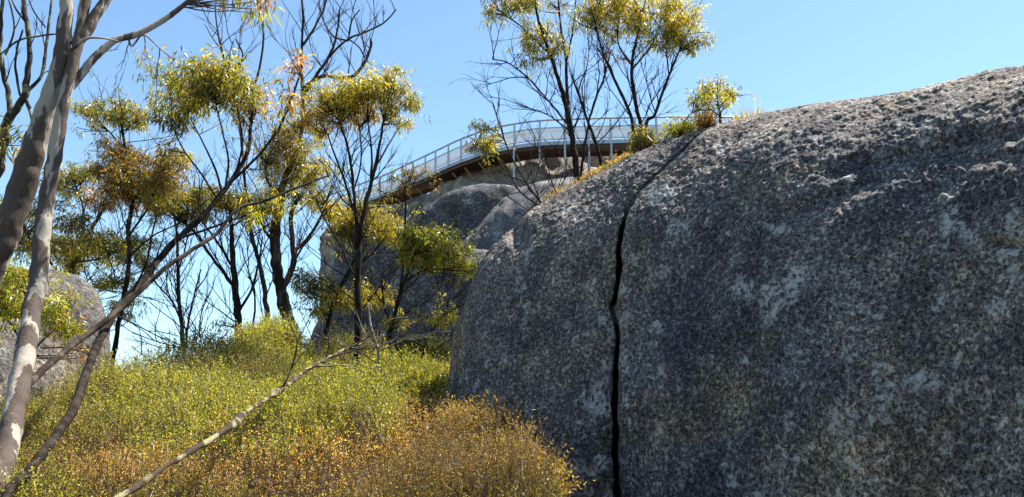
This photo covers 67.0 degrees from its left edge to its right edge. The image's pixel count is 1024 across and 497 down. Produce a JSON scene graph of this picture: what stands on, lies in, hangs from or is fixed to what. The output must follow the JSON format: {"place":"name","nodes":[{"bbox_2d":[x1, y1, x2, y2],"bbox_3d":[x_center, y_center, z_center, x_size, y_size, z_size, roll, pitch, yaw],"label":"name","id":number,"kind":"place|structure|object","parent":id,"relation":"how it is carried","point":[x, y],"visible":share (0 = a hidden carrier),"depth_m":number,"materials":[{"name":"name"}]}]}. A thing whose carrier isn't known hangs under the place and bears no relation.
{"place":"outdoors","nodes":[
{"label":"outdoors","id":0,"kind":"place"},
{"bbox_2d":[30,427,408,496],"bbox_3d":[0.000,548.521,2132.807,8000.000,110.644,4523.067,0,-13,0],"label":"ground","id":1,"kind":"structure","parent":0,"point":[321,485],"depth_m":5.81,"materials":[{"name":"brown soil"}]},
{"bbox_2d":[0,0,55,177],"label":"mossy tree","id":2,"kind":"object","parent":1,"relation":"on","point":[9,116],"visible":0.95,"depth_m":5.16,"materials":[{"name":"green plant"}]},
{"bbox_2d":[0,254,96,364],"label":"leafy shrub","id":3,"kind":"object","parent":1,"relation":"on","point":[17,280],"visible":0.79,"depth_m":6.19,"materials":[{"name":"green plant"}]},
{"bbox_2d":[0,268,111,448],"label":"rounded boulder","id":4,"kind":"object","parent":1,"relation":"on","point":[94,314],"visible":0.23,"depth_m":8.40,"materials":[{"name":"stone"}]},
{"bbox_2d":[0,128,189,330],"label":"gum tree","id":5,"kind":"object","parent":1,"relation":"on","point":[74,250],"visible":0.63,"depth_m":11.57,"materials":[{"name":"green plant"}]},
{"bbox_2d":[36,64,237,365],"bbox_3d":[-5.674,-0.194,11.023,2.983,5.932,2.059,-2,-13,10],"label":"gum tree","id":6,"kind":"object","parent":1,"relation":"on","point":[134,188],"visible":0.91,"depth_m":11.40,"materials":[{"name":"green plant"}]},
{"bbox_2d":[0,2,318,496],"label":"leaning gum","id":7,"kind":"object","parent":1,"relation":"on","point":[204,86],"visible":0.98,"depth_m":6.03,"materials":[{"name":"green plant"}]},
{"bbox_2d":[0,0,329,494],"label":"gum tree","id":8,"kind":"object","parent":1,"relation":"on","point":[66,75],"visible":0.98,"depth_m":4.36,"materials":[{"name":"grey plant"}]},
{"bbox_2d":[113,178,222,365],"bbox_3d":[-5.323,0.856,12.059,2.285,4.312,1.328,-7,-15,27],"label":"bare sapling","id":9,"kind":"object","parent":1,"relation":"on","point":[177,285],"visible":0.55,"depth_m":12.11,"materials":[{"name":"brown plant"}]},
{"bbox_2d":[118,272,240,366],"bbox_3d":[-4.853,1.498,11.388,1.676,2.501,1.310,0,-13,0],"label":"bare branch shrub","id":10,"kind":"object","parent":1,"relation":"on","point":[200,315],"visible":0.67,"depth_m":11.50,"materials":[{"name":"brown plant"}]},
{"bbox_2d":[126,152,310,337],"bbox_3d":[-4.688,0.642,11.945,2.926,4.539,2.007,0,-13,0],"label":"gum tree","id":11,"kind":"object","parent":1,"relation":"on","point":[184,213],"visible":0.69,"depth_m":12.12,"materials":[{"name":"green plant"}]},
{"bbox_2d":[187,0,314,324],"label":"dead tree","id":12,"kind":"object","parent":1,"relation":"on","point":[264,290],"visible":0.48,"depth_m":12.67,"materials":[{"name":"brown plant"}]},
{"bbox_2d":[233,317,311,360],"bbox_3d":[-3.412,1.439,10.903,0.982,1.005,1.088,-12,-17,41],"label":"heath shrub","id":13,"kind":"object","parent":1,"relation":"on","point":[274,337],"visible":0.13,"depth_m":10.84,"materials":[{"name":"green plant"}]},
{"bbox_2d":[0,310,577,496],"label":"heath","id":14,"kind":"object","parent":1,"relation":"on","point":[324,408],"visible":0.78,"depth_m":4.33,"materials":[{"name":"green plant"}]},
{"bbox_2d":[114,305,418,496],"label":"fallen branch","id":15,"kind":"object","parent":14,"relation":"on","point":[235,422],"visible":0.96,"depth_m":4.31,"materials":[{"name":"grey wood"}]},
{"bbox_2d":[321,284,450,376],"bbox_3d":[-1.399,0.952,8.539,1.464,1.167,0.573,-3,-13,12],"label":"dead sapling","id":16,"kind":"object","parent":14,"relation":"on","point":[376,347],"visible":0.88,"depth_m":8.55,"materials":[{"name":"wood"}]},
{"bbox_2d":[218,0,396,354],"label":"gum tree","id":17,"kind":"object","parent":1,"relation":"on","point":[271,158],"visible":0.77,"depth_m":13.02,"materials":[{"name":"green plant"}]},
{"bbox_2d":[260,190,424,355],"bbox_3d":[-2.745,0.878,12.894,2.523,3.689,2.105,-6,-14,23],"label":"gum","id":18,"kind":"object","parent":1,"relation":"on","point":[312,288],"visible":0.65,"depth_m":12.74,"materials":[{"name":"green plant"}]},
{"bbox_2d":[273,58,430,369],"bbox_3d":[-2.103,-0.249,9.854,2.004,4.760,1.969,0,-13,0],"label":"gum tree","id":19,"kind":"object","parent":1,"relation":"on","point":[340,103],"visible":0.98,"depth_m":10.00,"materials":[{"name":"green plant"}]},
{"bbox_2d":[304,219,487,369],"bbox_3d":[-1.018,5.514,24.250,11.275,11.387,10.497,0,-13,0],"label":"granite outcrop","id":20,"kind":"object","parent":1,"relation":"on","point":[427,283],"visible":0.06,"depth_m":20.41,"materials":[{"name":"grey stone"}]},
{"bbox_2d":[322,149,488,347],"bbox_3d":[-1.531,0.508,12.046,2.742,4.152,1.605,0,-13,0],"label":"shrubby gum","id":21,"kind":"object","parent":1,"relation":"on","point":[439,250],"visible":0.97,"depth_m":12.10,"materials":[{"name":"green plant"}]},
{"bbox_2d":[388,354,448,418],"bbox_3d":[-0.826,1.427,7.070,0.691,0.920,0.617,0,-13,0],"label":"heath shrub","id":22,"kind":"object","parent":1,"relation":"on","point":[423,377],"visible":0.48,"depth_m":6.99,"materials":[{"name":"green plant"}]},
{"bbox_2d":[386,328,451,365],"bbox_3d":[-1.362,1.770,11.501,0.913,1.207,0.986,9,-16,-35],"label":"heath shrub","id":23,"kind":"object","parent":1,"relation":"on","point":[429,343],"visible":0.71,"depth_m":11.44,"materials":[{"name":"green plant"}]},
{"bbox_2d":[319,157,597,306],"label":"summit rock","id":24,"kind":"object","parent":1,"relation":"on","point":[464,179],"visible":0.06,"depth_m":42.30,"materials":[{"name":"beige stone"}]},
{"bbox_2d":[325,116,744,221],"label":"skywalk","id":25,"kind":"object","parent":24,"relation":"on","point":[611,147],"visible":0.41,"depth_m":40.92,"materials":[{"name":"metal"}]},
{"bbox_2d":[411,183,518,242],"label":"granite dome","id":26,"kind":"structure","parent":1,"relation":"on","point":[464,205],"depth_m":26.10,"materials":[{"name":"grey stone"}]},
{"bbox_2d":[421,394,525,492],"bbox_3d":[-0.271,1.275,4.551,0.598,0.866,0.638,12,-17,-41],"label":"heath shrub","id":27,"kind":"object","parent":1,"relation":"on","point":[440,411],"visible":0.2,"depth_m":4.54,"materials":[{"name":"brown plant"}]},
{"bbox_2d":[450,432,594,496],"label":"heath shrub","id":28,"kind":"object","parent":1,"relation":"on","point":[560,471],"visible":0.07,"depth_m":3.52,"materials":[{"name":"brown plant"}]},
{"bbox_2d":[460,177,586,249],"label":"granite slab","id":29,"kind":"structure","parent":1,"relation":"on","point":[501,218],"depth_m":24.65,"materials":[{"name":"grey stone"}]},
{"bbox_2d":[460,56,589,214],"bbox_3d":[0.386,-0.206,13.215,2.787,6.519,1.590,0,-13,0],"label":"bare shrub","id":30,"kind":"object","parent":1,"relation":"on","point":[486,145],"visible":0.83,"depth_m":13.73,"materials":[{"name":"brown plant"}]},
{"bbox_2d":[449,0,611,182],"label":"gum tree","id":31,"kind":"object","parent":1,"relation":"on","point":[542,32],"visible":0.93,"depth_m":14.18,"materials":[{"name":"green plant"}]},
{"bbox_2d":[580,156,622,168],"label":"rock pillar","id":32,"kind":"object","parent":1,"relation":"on","point":[594,161],"depth_m":44.02,"materials":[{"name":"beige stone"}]},
{"bbox_2d":[550,1,662,176],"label":"bare sapling","id":33,"kind":"object","parent":1,"relation":"on","point":[593,137],"visible":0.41,"depth_m":14.32,"materials":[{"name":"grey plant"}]},
{"bbox_2d":[514,0,717,153],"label":"gum tree","id":34,"kind":"object","parent":1,"relation":"on","point":[673,34],"visible":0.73,"depth_m":13.40,"materials":[{"name":"green plant"}]},
{"bbox_2d":[682,71,758,123],"bbox_3d":[1.425,0.255,5.139,0.684,3.114,0.406,7,-15,-27],"label":"tree","id":35,"kind":"object","parent":1,"relation":"on","point":[724,95],"visible":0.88,"depth_m":5.40,"materials":[{"name":"green plant"}]},
{"bbox_2d":[445,65,1023,496],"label":"granite boulder","id":36,"kind":"object","parent":1,"relation":"on","point":[821,299],"visible":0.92,"depth_m":3.67,"materials":[{"name":"grey stone"}]},
{"bbox_2d":[540,151,631,202],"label":"dry grass","id":37,"kind":"object","parent":36,"relation":"on","point":[604,167],"visible":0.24,"depth_m":6.02,"materials":[{"name":"yellow plant"}]},
{"bbox_2d":[625,119,661,154],"bbox_3d":[1.002,-0.787,5.825,0.298,0.357,0.388,0,-13,0],"label":"heath shrub","id":38,"kind":"object","parent":36,"relation":"on","point":[642,138],"visible":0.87,"depth_m":5.76,"materials":[{"name":"green plant"}]},
{"bbox_2d":[658,113,701,141],"bbox_3d":[1.209,-0.803,5.494,0.347,0.337,0.336,6,-14,-25],"label":"heath shrub","id":39,"kind":"object","parent":36,"relation":"on","point":[675,129],"visible":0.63,"depth_m":5.47,"materials":[{"name":"green plant"}]},
{"bbox_2d":[684,108,728,130],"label":"heath shrub","id":40,"kind":"object","parent":36,"relation":"on","point":[705,122],"visible":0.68,"depth_m":5.54,"materials":[{"name":"green plant"}]},
{"bbox_2d":[721,112,748,122],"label":"grass tuft","id":41,"kind":"object","parent":36,"relation":"on","point":[732,117],"visible":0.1,"depth_m":5.27,"materials":[{"name":"yellow plant"}]},
{"bbox_2d":[731,98,774,118],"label":"grass tuft","id":42,"kind":"object","parent":36,"relation":"on","point":[752,113],"visible":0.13,"depth_m":5.31,"materials":[{"name":"yellow plant"}]},
{"bbox_2d":[0,0,1023,378],"label":"sky","id":43,"kind":"structure","parent":0,"point":[793,53],"materials":[{"name":"blue"}]}
]}

